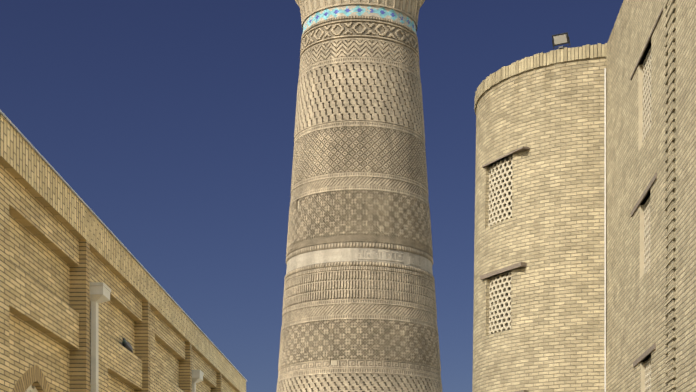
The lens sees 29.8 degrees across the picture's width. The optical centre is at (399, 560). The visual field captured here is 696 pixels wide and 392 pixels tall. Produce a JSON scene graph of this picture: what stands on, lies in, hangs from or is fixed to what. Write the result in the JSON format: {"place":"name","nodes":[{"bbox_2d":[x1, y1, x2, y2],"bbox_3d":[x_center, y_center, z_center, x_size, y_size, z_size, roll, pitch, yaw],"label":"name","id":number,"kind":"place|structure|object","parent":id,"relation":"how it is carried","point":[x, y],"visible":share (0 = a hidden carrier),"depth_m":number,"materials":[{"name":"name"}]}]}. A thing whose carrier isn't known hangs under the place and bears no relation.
{"place":"outdoors","nodes":[
{"label":"outdoors","id":0,"kind":"place"},
{"bbox_2d":[0,110,246,391],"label":"wall","id":1,"kind":"structure","parent":0,"point":[62,246],"depth_m":23.18,"materials":[{"name":"yellow brick"}]},
{"bbox_2d":[25,384,37,391],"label":"arched window","id":2,"kind":"structure","parent":1,"relation":"attached to","point":[31,388],"depth_m":21.45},
{"bbox_2d":[90,282,110,391],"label":"drain pipe","id":3,"kind":"object","parent":1,"relation":"attached to","point":[100,292],"visible":0.9,"depth_m":24.23,"materials":[{"name":"metal"}]},
{"bbox_2d":[122,338,132,352],"bbox_3d":[-5.790,-4.570,27.753,0.138,0.251,0.705,0,0,6],"label":"floodlight","id":4,"kind":"object","parent":1,"relation":"on","point":[126,344],"visible":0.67,"depth_m":27.57,"materials":[{"name":"grey metal"}]},
{"bbox_2d":[192,370,203,391],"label":"drain pipe","id":5,"kind":"object","parent":1,"relation":"attached to","point":[197,376],"visible":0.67,"depth_m":35.23,"materials":[{"name":"metal"}]},
{"bbox_2d":[0,0,622,391],"label":"sky","id":6,"kind":"structure","parent":0,"point":[173,121],"materials":[{"name":"blue"}]},
{"bbox_2d":[276,0,442,391],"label":"minaret","id":7,"kind":"object","parent":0,"point":[359,300],"depth_m":65.68,"materials":[{"name":"beige brick"}]},
{"bbox_2d":[472,43,606,391],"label":"round tower","id":8,"kind":"structure","parent":0,"point":[548,108],"depth_m":27.61,"materials":[{"name":"brick"}]},
{"bbox_2d":[489,271,510,334],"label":"lattice window","id":9,"kind":"structure","parent":8,"relation":"on","point":[495,284],"depth_m":28.66,"materials":[{"name":"beige stone"}]},
{"bbox_2d":[488,157,512,225],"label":"lattice window","id":10,"kind":"structure","parent":8,"relation":"on","point":[496,169],"depth_m":28.71,"materials":[{"name":"beige stone"}]},
{"bbox_2d":[480,262,526,279],"bbox_3d":[2.283,-6.323,28.552,0.220,0.090,1.560,0,0,-30],"label":"window lintel","id":11,"kind":"structure","parent":8,"relation":"attached to","point":[505,269],"depth_m":28.38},
{"bbox_2d":[500,274,510,330],"bbox_3d":[2.524,-5.638,28.833,0.020,1.480,1.103,0,0,-30],"label":"window lattice","id":12,"kind":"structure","parent":8,"relation":"in","point":[507,303],"depth_m":29.06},
{"bbox_2d":[482,146,529,167],"bbox_3d":[2.325,-8.806,28.543,0.220,0.035,1.600,0,0,-29],"label":"window lintel","id":13,"kind":"structure","parent":8,"relation":"attached to","point":[522,148],"depth_m":28.32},
{"bbox_2d":[501,163,510,220],"bbox_3d":[2.539,-8.098,28.894,0.022,1.580,1.179,0,0,-29],"label":"window lattice","id":14,"kind":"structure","parent":8,"relation":"in","point":[507,190],"depth_m":29.14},
{"bbox_2d":[552,32,570,48],"bbox_3d":[3.391,-10.924,27.453,0.376,0.291,0.182,0,0,27],"label":"flood light","id":15,"kind":"object","parent":8,"relation":"on","point":[560,39],"visible":1,"depth_m":27.42,"materials":[{"name":"black"}]},
{"bbox_2d":[605,68,605,391],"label":"conduit","id":16,"kind":"object","parent":8,"relation":"attached to","point":[605,229],"visible":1,"depth_m":27.09,"materials":[{"name":"plastic"}]},
{"bbox_2d":[631,173,656,216],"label":"lintel wall","id":17,"kind":"structure","parent":0,"point":[640,201],"depth_m":22.69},
{"bbox_2d":[633,343,655,366],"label":"lintel wall","id":18,"kind":"structure","parent":0,"point":[644,355],"depth_m":22.61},
{"bbox_2d":[630,8,662,79],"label":"lintel","id":19,"kind":"structure","parent":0,"point":[647,43],"depth_m":22.53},
{"bbox_2d":[606,0,695,391],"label":"brick wall","id":20,"kind":"structure","parent":0,"point":[636,318],"depth_m":22.43,"materials":[{"name":"brick"}]},
{"bbox_2d":[642,48,650,141],"bbox_3d":[4.355,-8.118,22.746,0.050,2.126,2.035,0,0,1],"label":"lattice window","id":21,"kind":"structure","parent":20,"relation":"attached to","point":[646,96],"depth_m":22.91,"materials":[{"name":"beige stone"}]},
{"bbox_2d":[644,197,649,273],"bbox_3d":[4.355,-5.678,22.745,0.050,1.906,1.872,0,0,1],"label":"lattice window","id":22,"kind":"structure","parent":20,"relation":"attached to","point":[647,235],"depth_m":22.84,"materials":[{"name":"beige stone"}]},
{"bbox_2d":[645,357,650,391],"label":"lattice window","id":23,"kind":"structure","parent":20,"relation":"attached to","point":[648,375],"depth_m":22.76,"materials":[{"name":"beige stone"}]},
{"bbox_2d":[664,0,675,391],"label":"decorative brick strip","id":24,"kind":"object","parent":20,"relation":"attached to","point":[670,205],"visible":0.94,"depth_m":20.30,"materials":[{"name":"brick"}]}
]}

